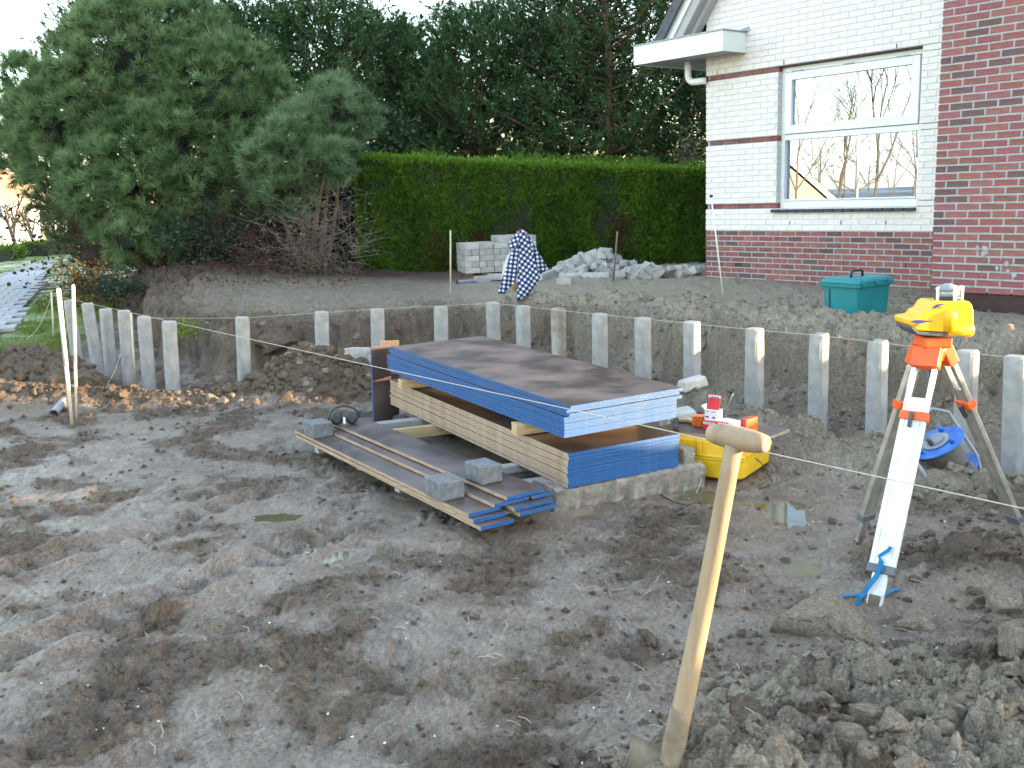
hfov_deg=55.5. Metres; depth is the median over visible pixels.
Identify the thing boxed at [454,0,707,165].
pine tree
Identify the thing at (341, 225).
evergreen shrub
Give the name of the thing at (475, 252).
paving brick
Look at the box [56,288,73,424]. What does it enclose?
marker pole
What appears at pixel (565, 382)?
plywood sheet
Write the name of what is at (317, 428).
concrete block
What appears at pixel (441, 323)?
concrete post
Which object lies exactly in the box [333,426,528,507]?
narrow board
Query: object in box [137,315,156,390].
concrete post
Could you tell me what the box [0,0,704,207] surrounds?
sky
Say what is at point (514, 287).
pale disc
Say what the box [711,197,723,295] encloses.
string stake
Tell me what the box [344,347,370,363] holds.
concrete slab
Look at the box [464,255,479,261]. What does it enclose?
paving brick
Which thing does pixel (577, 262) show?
paving brick
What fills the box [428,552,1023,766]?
soil clods
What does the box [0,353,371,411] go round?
soil clods
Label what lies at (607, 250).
paving brick
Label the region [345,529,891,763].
soil clods
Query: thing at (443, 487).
concrete block
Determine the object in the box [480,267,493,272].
paving brick
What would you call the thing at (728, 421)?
screw box
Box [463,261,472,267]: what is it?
paving brick
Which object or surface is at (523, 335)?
concrete post
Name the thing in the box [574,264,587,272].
paving brick
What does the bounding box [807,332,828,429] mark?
concrete post
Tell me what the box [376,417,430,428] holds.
concrete bearer
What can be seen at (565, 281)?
paving brick
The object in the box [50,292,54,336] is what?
string stake
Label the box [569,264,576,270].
paving brick
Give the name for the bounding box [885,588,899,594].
strap end
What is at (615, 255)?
string stake
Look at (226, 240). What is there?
leafy shrub
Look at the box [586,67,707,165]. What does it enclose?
pine tree
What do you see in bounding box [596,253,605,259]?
paving brick
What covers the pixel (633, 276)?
paving brick
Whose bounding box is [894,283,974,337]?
rotating laser
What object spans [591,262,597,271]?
paving brick
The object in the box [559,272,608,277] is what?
kerb stone
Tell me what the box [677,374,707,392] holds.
concrete lump
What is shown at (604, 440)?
plywood sheet
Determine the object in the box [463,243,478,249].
paving brick
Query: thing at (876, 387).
concrete post
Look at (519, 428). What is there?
timber spacer
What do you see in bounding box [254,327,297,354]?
soil clod
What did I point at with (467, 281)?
drain pipe
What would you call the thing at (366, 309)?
guide string
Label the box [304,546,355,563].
puddle
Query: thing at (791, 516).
puddle
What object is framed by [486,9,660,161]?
pine tree
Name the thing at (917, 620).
soil clod
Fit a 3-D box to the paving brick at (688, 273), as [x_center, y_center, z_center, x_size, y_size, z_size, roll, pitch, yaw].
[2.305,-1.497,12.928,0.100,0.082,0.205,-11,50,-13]
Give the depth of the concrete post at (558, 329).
8.44 m
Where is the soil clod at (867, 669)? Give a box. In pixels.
[852,656,904,683]
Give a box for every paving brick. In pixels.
[462,250,471,255]
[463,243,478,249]
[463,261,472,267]
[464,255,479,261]
[464,267,479,273]
[472,249,478,255]
[472,261,479,267]
[474,275,490,282]
[478,243,492,248]
[478,249,486,254]
[479,255,493,260]
[479,261,486,266]
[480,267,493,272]
[486,249,493,254]
[487,261,493,266]
[487,273,502,279]
[493,242,507,248]
[493,248,500,254]
[493,254,507,259]
[493,266,502,271]
[494,260,500,265]
[497,236,507,241]
[500,248,507,253]
[529,235,535,240]
[556,278,573,284]
[557,261,569,266]
[560,264,568,270]
[569,258,581,265]
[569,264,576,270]
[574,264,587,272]
[578,267,587,272]
[582,255,590,263]
[584,250,592,256]
[590,257,604,264]
[591,249,596,256]
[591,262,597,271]
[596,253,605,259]
[597,247,612,253]
[598,261,609,267]
[599,264,612,273]
[606,253,613,259]
[609,264,621,270]
[610,255,622,263]
[618,260,626,268]
[621,269,627,276]
[626,267,640,278]
[628,259,635,265]
[629,267,645,278]
[636,269,651,279]
[640,261,651,269]
[644,265,652,275]
[652,266,666,278]
[652,268,663,274]
[661,265,675,277]
[671,268,686,277]
[682,264,691,276]
[687,265,699,274]
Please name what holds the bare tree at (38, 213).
on the ground at (41, 257)
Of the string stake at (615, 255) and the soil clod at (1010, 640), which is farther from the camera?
the string stake at (615, 255)
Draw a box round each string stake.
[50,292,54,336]
[130,313,136,383]
[450,230,450,294]
[612,231,617,280]
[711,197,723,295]
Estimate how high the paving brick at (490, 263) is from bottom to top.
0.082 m
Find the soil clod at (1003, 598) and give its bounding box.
[985,582,1023,613]
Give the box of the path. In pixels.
[0,260,57,332]
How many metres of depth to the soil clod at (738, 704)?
2.61 m
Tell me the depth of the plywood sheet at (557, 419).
5.23 m
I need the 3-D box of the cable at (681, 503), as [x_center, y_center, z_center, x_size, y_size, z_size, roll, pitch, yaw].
[0.893,0.556,5.383,0.361,0.060,0.573,-8,13,-30]
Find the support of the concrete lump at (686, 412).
on the ground at (146, 579)
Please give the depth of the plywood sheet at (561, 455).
5.20 m
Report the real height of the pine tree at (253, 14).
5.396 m
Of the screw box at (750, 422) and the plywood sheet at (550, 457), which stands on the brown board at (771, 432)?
the screw box at (750, 422)
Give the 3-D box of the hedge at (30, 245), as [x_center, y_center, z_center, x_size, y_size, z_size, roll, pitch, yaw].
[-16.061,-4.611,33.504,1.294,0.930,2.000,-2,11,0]
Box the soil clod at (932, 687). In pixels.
[927,685,943,690]
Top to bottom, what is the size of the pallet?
0.094 m
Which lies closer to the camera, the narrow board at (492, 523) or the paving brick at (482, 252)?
the narrow board at (492, 523)
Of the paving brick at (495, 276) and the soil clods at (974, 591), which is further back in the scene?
the paving brick at (495, 276)
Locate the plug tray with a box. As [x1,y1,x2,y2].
[692,414,704,426]
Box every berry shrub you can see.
[36,242,135,304]
[37,258,167,311]
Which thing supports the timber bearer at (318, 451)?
on the ground at (146, 579)
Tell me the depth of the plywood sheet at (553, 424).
5.24 m
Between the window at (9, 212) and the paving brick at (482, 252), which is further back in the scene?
the window at (9, 212)
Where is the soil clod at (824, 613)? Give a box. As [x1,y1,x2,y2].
[769,590,876,640]
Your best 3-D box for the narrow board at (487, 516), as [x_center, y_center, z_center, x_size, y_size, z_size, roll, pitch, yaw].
[-0.724,0.481,5.530,0.185,0.018,2.220,-9,13,-33]
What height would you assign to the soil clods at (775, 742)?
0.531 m
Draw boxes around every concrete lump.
[658,406,695,425]
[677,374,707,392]
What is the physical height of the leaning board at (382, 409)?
0.570 m
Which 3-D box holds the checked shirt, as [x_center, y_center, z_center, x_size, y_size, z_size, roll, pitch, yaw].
[0.117,-1.285,10.498,0.564,0.769,0.165,-3,11,-7]
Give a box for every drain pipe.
[49,384,73,415]
[456,279,477,283]
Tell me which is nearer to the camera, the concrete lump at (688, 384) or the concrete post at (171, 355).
the concrete lump at (688, 384)
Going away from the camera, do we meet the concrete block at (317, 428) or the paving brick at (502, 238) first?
the concrete block at (317, 428)
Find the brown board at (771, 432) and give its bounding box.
[660,423,789,438]
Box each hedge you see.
[0,242,29,261]
[15,238,67,255]
[351,146,707,271]
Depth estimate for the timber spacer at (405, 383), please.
6.67 m
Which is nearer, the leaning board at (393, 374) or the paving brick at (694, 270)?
the leaning board at (393, 374)
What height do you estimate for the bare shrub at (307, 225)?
2.314 m
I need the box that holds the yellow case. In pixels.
[679,424,771,479]
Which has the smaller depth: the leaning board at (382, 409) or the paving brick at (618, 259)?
the leaning board at (382, 409)
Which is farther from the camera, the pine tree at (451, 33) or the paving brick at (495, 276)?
the pine tree at (451, 33)
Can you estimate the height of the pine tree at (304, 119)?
3.386 m
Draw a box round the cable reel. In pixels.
[917,407,981,475]
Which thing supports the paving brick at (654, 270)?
on the paving brick at (671, 269)
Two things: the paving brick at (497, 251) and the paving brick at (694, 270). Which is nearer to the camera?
the paving brick at (694, 270)
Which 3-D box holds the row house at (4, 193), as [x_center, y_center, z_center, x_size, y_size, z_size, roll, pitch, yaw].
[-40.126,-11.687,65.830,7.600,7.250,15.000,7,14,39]
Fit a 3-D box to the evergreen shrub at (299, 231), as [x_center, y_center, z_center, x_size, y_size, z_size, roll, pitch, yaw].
[-4.567,-3.170,17.630,7.367,3.114,4.194,-2,11,0]
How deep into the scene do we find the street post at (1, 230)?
44.26 m
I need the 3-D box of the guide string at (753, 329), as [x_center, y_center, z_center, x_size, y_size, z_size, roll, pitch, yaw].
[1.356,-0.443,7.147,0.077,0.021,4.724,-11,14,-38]
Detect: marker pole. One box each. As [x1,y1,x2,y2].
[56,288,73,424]
[71,284,77,418]
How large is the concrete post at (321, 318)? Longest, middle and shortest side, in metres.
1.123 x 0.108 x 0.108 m
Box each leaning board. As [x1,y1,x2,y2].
[370,345,392,421]
[378,340,398,415]
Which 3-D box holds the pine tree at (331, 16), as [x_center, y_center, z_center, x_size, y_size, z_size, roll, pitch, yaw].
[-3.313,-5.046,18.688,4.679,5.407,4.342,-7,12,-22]
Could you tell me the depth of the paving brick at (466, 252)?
13.86 m
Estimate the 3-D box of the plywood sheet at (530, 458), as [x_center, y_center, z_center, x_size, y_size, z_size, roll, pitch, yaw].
[0.000,0.234,6.198,0.700,0.019,2.500,-8,12,-27]
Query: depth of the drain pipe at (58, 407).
7.81 m
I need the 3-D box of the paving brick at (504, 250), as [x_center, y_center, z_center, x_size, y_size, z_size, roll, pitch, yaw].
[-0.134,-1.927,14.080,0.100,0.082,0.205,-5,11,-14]
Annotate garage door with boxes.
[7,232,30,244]
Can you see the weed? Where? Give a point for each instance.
(183, 328)
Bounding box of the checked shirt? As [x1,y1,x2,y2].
[498,229,547,300]
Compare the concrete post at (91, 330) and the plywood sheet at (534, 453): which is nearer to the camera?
the plywood sheet at (534, 453)
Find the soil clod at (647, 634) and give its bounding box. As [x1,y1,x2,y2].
[636,628,656,649]
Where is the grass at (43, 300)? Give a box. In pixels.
[0,282,124,350]
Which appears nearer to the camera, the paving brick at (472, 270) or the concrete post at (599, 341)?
the concrete post at (599, 341)
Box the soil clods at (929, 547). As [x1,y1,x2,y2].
[744,511,1010,563]
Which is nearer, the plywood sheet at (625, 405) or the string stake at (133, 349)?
the plywood sheet at (625, 405)
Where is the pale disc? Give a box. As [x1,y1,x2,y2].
[511,282,517,291]
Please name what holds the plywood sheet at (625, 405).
on the plywood sheet at (526, 404)
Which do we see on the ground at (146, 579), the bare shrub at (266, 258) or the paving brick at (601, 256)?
the bare shrub at (266, 258)
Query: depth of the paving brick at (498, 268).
14.01 m
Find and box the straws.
[89,385,925,761]
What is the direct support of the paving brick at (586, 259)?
on the paving brick
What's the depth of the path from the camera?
17.61 m
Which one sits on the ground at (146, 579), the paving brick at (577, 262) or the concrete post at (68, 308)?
the concrete post at (68, 308)
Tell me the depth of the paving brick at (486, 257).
13.94 m
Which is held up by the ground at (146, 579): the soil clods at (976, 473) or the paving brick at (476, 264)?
the soil clods at (976, 473)
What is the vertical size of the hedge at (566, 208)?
2.102 m
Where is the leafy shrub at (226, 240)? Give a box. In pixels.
[131,198,274,264]
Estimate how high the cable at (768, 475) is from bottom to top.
0.142 m
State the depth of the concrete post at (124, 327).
9.60 m
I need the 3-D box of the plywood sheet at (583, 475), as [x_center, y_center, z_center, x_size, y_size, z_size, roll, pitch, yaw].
[0.006,0.252,6.202,0.700,0.020,2.500,-8,12,-27]
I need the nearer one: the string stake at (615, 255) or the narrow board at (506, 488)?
the narrow board at (506, 488)
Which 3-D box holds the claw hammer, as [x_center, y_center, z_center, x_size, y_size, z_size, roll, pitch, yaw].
[0.936,0.225,5.563,0.036,0.056,0.284,-1,11,8]
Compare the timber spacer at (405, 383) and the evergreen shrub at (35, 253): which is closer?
the timber spacer at (405, 383)
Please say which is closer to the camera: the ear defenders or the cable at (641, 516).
the cable at (641, 516)
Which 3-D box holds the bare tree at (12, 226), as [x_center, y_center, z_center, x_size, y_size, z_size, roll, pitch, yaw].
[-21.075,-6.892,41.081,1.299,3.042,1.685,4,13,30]
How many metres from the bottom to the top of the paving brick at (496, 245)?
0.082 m
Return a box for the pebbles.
[0,364,968,764]
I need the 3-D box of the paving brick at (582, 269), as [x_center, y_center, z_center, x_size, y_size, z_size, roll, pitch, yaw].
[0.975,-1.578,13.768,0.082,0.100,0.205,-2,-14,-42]
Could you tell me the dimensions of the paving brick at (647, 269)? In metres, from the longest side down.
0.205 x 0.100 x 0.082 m
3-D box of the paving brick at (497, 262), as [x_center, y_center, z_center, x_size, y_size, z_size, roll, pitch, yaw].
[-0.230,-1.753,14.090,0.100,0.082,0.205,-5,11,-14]
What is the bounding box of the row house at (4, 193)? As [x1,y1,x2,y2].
[0,171,53,244]
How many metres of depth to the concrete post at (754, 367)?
6.85 m
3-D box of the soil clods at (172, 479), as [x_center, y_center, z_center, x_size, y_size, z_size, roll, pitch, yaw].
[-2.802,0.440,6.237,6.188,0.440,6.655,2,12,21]
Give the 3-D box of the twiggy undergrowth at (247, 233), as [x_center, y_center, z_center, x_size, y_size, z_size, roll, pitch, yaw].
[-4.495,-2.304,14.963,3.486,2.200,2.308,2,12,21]
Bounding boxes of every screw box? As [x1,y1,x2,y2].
[703,420,717,428]
[718,418,740,425]
[741,416,757,430]
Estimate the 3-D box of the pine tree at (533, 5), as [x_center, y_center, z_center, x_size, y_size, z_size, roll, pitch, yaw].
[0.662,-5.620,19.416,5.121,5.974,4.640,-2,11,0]
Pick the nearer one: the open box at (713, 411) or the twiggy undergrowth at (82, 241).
the open box at (713, 411)
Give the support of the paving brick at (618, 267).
on the paving brick at (622, 263)
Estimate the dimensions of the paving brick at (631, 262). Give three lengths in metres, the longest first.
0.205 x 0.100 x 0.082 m
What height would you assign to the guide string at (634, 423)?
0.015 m
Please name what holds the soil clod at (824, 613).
on the ground at (146, 579)
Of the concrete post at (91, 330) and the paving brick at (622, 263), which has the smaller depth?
the concrete post at (91, 330)
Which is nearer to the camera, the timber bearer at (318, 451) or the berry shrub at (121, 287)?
the timber bearer at (318, 451)
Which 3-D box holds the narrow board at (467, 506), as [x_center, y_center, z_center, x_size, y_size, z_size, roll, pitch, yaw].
[-0.743,0.455,5.554,0.185,0.018,2.220,-9,13,-33]
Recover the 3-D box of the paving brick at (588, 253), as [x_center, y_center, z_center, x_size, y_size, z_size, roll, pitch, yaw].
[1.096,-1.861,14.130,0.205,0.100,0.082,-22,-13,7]
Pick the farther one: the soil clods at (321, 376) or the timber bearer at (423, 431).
the soil clods at (321, 376)
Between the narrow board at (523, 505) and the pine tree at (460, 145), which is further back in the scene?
the pine tree at (460, 145)
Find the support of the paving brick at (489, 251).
on the paving brick at (486, 257)
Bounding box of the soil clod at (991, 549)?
[974,542,1019,557]
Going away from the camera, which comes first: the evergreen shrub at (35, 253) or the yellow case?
the yellow case
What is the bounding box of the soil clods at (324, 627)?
[0,495,962,765]
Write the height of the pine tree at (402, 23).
4.956 m
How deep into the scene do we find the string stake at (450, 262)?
11.74 m
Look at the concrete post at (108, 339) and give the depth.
9.81 m
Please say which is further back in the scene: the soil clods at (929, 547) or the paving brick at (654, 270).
the paving brick at (654, 270)
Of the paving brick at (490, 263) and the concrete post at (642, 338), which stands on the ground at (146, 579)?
the concrete post at (642, 338)
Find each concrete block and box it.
[303,418,332,438]
[424,472,463,501]
[465,457,501,484]
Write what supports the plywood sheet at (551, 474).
on the plywood sheet at (540, 472)
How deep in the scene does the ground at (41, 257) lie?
31.70 m
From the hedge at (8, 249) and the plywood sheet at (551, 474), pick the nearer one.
the plywood sheet at (551, 474)
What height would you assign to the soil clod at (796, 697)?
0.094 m
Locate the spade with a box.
[627,424,770,767]
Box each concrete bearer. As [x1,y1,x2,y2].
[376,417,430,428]
[521,476,542,482]
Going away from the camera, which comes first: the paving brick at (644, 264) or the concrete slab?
the concrete slab
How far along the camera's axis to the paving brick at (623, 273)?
12.96 m
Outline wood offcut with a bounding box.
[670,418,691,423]
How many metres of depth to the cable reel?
5.19 m
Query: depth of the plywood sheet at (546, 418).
5.24 m
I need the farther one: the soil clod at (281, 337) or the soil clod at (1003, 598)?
the soil clod at (281, 337)
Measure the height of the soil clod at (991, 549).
0.103 m
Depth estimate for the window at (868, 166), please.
10.98 m
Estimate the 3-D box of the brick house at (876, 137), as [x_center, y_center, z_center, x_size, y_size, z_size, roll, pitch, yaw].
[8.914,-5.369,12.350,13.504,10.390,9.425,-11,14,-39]
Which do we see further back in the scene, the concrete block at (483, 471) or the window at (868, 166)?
the window at (868, 166)
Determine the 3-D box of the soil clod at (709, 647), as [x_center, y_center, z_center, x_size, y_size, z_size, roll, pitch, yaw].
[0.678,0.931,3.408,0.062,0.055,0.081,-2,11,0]
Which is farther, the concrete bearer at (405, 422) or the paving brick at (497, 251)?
the paving brick at (497, 251)
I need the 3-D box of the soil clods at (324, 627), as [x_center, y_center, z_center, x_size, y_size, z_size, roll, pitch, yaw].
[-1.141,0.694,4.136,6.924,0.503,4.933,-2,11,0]
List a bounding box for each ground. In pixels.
[0,239,1023,767]
[13,214,356,260]
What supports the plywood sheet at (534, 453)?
on the plywood sheet at (579, 469)
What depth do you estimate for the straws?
3.62 m
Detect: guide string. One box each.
[53,295,1023,508]
[247,303,488,317]
[495,303,1023,358]
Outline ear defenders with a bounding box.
[327,405,359,424]
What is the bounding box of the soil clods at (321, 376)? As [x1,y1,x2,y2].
[185,341,371,412]
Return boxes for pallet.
[457,271,517,277]
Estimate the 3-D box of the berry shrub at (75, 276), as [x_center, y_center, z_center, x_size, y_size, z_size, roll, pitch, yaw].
[-6.027,-1.501,13.846,1.429,1.041,1.220,1,12,17]
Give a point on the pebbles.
(406, 638)
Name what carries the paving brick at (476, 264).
on the paving brick at (472, 270)
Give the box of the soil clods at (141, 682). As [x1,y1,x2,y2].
[13,296,1023,685]
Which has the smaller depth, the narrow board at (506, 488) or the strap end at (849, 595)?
the strap end at (849, 595)
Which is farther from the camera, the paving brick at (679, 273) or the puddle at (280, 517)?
the paving brick at (679, 273)
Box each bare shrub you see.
[193,215,342,274]
[227,147,391,274]
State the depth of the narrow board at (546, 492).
4.80 m
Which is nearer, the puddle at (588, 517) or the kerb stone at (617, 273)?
the puddle at (588, 517)
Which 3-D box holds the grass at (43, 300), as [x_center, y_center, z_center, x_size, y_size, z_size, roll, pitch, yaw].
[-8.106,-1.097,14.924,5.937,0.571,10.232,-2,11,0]
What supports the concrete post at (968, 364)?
on the ground at (146, 579)
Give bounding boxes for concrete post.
[64,299,82,358]
[81,302,104,374]
[99,308,118,380]
[117,310,133,384]
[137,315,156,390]
[161,320,180,389]
[235,316,251,380]
[314,311,329,345]
[370,308,384,346]
[434,305,447,340]
[486,301,500,340]
[515,305,530,347]
[551,307,565,356]
[592,312,607,367]
[634,316,651,378]
[683,320,700,389]
[745,327,763,408]
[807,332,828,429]
[865,339,888,435]
[953,349,979,453]
[1001,354,1023,475]
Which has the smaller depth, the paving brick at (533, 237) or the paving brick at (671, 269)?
the paving brick at (671, 269)
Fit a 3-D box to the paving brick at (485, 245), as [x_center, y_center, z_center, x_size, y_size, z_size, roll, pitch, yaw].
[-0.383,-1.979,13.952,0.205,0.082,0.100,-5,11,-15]
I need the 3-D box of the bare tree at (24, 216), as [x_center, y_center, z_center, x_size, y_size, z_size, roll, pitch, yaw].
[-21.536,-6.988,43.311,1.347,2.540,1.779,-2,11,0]
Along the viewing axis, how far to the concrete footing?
5.14 m
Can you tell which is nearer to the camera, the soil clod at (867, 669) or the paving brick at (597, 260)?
the soil clod at (867, 669)
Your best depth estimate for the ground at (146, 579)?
4.30 m
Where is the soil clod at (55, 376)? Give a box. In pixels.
[41,368,69,384]
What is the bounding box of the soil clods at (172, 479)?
[0,405,356,657]
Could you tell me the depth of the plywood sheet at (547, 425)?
5.24 m
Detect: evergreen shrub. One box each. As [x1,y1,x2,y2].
[0,153,251,290]
[78,116,409,263]
[262,41,420,262]
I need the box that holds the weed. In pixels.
[177,313,208,339]
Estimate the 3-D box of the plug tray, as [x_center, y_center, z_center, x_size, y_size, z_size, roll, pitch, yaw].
[1.079,0.212,5.607,0.068,0.062,0.068,4,12,28]
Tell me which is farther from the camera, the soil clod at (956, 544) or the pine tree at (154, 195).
the pine tree at (154, 195)
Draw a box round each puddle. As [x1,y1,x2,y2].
[252,513,302,521]
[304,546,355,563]
[578,515,599,519]
[611,587,635,595]
[677,491,733,507]
[745,501,820,528]
[786,561,823,575]
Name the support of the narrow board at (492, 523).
on the timber bearer at (318, 451)
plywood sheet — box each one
[387,354,676,419]
[387,357,676,423]
[387,360,676,427]
[387,362,676,430]
[387,367,675,437]
[388,349,678,412]
[388,365,676,434]
[390,352,681,416]
[390,378,679,456]
[390,382,679,459]
[390,385,678,463]
[390,387,678,466]
[390,389,677,470]
[390,394,677,477]
[390,397,678,480]
[390,402,677,487]
[391,336,682,408]
[391,393,678,473]
[391,400,678,483]
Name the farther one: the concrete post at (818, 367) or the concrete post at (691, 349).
the concrete post at (691, 349)
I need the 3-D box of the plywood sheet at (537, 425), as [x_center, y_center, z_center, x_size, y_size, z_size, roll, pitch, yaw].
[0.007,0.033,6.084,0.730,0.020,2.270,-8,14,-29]
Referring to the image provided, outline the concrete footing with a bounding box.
[532,460,705,511]
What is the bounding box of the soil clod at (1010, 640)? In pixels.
[998,621,1023,661]
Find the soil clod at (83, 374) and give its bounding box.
[61,367,98,385]
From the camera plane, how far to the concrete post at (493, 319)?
9.11 m
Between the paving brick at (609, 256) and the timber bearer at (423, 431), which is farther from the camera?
the paving brick at (609, 256)
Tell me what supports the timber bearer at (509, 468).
on the narrow board at (528, 511)
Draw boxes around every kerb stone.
[540,269,555,279]
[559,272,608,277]
[615,270,622,277]
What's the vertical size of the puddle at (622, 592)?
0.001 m
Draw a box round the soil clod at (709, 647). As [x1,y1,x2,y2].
[704,641,714,654]
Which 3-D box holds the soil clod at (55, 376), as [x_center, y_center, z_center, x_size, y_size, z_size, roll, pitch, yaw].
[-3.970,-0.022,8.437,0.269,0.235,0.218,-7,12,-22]
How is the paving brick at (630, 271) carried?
on the ground at (146, 579)
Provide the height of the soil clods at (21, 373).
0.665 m
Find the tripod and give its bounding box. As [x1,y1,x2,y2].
[854,334,1023,606]
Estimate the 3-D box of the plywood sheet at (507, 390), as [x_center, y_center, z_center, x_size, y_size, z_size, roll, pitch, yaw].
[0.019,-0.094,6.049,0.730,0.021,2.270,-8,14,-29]
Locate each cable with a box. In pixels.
[634,504,688,527]
[660,494,706,504]
[737,458,771,490]
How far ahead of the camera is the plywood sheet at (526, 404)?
5.37 m
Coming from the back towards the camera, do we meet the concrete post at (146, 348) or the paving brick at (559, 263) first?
the paving brick at (559, 263)
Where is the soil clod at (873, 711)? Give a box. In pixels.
[848,703,882,719]
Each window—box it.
[0,204,15,218]
[770,45,923,212]
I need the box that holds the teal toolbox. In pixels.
[820,269,893,313]
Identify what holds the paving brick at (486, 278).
on the ground at (146, 579)
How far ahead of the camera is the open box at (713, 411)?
5.50 m
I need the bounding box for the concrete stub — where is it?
[678,445,694,463]
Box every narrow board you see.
[295,429,500,517]
[296,434,505,523]
[304,441,513,530]
[329,417,543,500]
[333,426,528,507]
[501,502,556,516]
[502,496,552,511]
[529,489,551,498]
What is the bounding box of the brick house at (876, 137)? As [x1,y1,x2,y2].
[632,0,1023,314]
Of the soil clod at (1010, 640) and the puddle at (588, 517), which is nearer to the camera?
the soil clod at (1010, 640)
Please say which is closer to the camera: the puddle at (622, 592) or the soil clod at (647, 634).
the soil clod at (647, 634)
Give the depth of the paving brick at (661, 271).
12.75 m
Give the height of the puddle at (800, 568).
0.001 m
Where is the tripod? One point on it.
(899, 453)
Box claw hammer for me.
[673,416,678,432]
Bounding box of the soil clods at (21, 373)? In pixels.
[0,343,217,404]
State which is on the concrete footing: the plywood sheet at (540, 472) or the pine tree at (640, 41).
the plywood sheet at (540, 472)
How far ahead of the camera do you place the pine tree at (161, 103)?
14.78 m
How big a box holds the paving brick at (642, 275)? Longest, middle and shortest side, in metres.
0.205 x 0.100 x 0.082 m
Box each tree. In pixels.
[0,0,302,279]
[0,184,25,243]
[13,199,40,239]
[16,0,208,264]
[20,185,54,239]
[106,8,298,219]
[150,0,355,237]
[229,64,390,268]
[233,0,461,258]
[311,4,476,175]
[352,53,528,155]
[365,0,583,160]
[425,0,660,164]
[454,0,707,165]
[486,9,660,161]
[560,0,706,164]
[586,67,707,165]
[671,111,706,165]
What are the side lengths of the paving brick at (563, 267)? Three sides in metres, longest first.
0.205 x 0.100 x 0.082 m
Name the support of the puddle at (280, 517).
on the ground at (146, 579)
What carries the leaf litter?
on the ground at (146, 579)
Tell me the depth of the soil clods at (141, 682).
5.49 m
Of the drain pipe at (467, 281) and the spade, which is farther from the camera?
the drain pipe at (467, 281)
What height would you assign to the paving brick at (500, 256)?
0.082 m
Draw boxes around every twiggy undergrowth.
[2,149,243,289]
[91,175,332,277]
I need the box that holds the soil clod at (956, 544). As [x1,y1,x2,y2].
[933,531,985,561]
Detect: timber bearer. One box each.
[315,447,324,453]
[394,424,452,437]
[502,463,530,473]
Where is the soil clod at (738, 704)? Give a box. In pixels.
[729,693,762,722]
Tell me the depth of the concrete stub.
5.34 m
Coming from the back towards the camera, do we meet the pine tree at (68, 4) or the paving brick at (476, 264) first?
the pine tree at (68, 4)
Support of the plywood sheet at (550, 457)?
on the plywood sheet at (534, 453)
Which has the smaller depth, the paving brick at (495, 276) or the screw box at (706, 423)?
the screw box at (706, 423)
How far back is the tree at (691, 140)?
15.47 m
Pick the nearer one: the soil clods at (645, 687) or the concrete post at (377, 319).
the soil clods at (645, 687)
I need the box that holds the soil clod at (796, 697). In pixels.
[785,691,817,707]
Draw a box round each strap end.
[840,593,867,596]
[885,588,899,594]
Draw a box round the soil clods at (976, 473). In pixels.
[165,297,1023,514]
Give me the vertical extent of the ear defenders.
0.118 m
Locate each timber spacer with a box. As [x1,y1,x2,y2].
[398,378,427,388]
[511,421,546,435]
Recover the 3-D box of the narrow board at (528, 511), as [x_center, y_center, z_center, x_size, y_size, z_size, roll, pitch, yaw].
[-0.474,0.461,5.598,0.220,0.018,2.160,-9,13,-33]
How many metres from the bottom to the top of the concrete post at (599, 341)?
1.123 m
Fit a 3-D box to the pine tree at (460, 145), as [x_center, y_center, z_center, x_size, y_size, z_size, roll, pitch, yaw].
[-1.656,-4.992,20.764,4.412,4.393,4.378,-2,11,0]
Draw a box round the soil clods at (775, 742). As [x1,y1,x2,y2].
[400,615,1023,767]
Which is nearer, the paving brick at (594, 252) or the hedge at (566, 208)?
the paving brick at (594, 252)
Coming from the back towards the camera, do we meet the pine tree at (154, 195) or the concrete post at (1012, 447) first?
the pine tree at (154, 195)
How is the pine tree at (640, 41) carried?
on the ground at (146, 579)
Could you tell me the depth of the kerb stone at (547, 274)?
13.38 m
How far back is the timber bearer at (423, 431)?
6.42 m
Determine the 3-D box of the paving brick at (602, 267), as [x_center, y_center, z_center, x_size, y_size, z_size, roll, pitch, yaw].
[1.323,-1.599,13.741,0.205,0.100,0.082,32,5,-7]
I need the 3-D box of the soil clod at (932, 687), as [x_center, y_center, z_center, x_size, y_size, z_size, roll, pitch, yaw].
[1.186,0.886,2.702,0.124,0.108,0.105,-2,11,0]
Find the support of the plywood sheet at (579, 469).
on the plywood sheet at (530, 458)
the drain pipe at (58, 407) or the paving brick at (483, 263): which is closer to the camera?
the drain pipe at (58, 407)
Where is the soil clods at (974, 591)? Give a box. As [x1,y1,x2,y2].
[769,486,1023,679]
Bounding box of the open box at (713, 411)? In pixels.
[701,394,723,421]
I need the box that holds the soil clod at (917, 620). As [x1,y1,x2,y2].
[892,610,936,631]
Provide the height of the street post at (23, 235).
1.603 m
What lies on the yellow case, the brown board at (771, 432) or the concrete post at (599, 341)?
the brown board at (771, 432)
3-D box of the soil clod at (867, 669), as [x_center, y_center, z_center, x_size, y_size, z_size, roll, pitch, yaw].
[1.067,0.839,2.841,0.154,0.083,0.094,-2,11,0]
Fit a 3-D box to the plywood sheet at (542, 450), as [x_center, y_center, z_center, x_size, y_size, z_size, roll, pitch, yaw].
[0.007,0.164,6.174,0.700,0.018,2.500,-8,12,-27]
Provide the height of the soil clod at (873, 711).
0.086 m
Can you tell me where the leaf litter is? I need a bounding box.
[32,257,376,307]

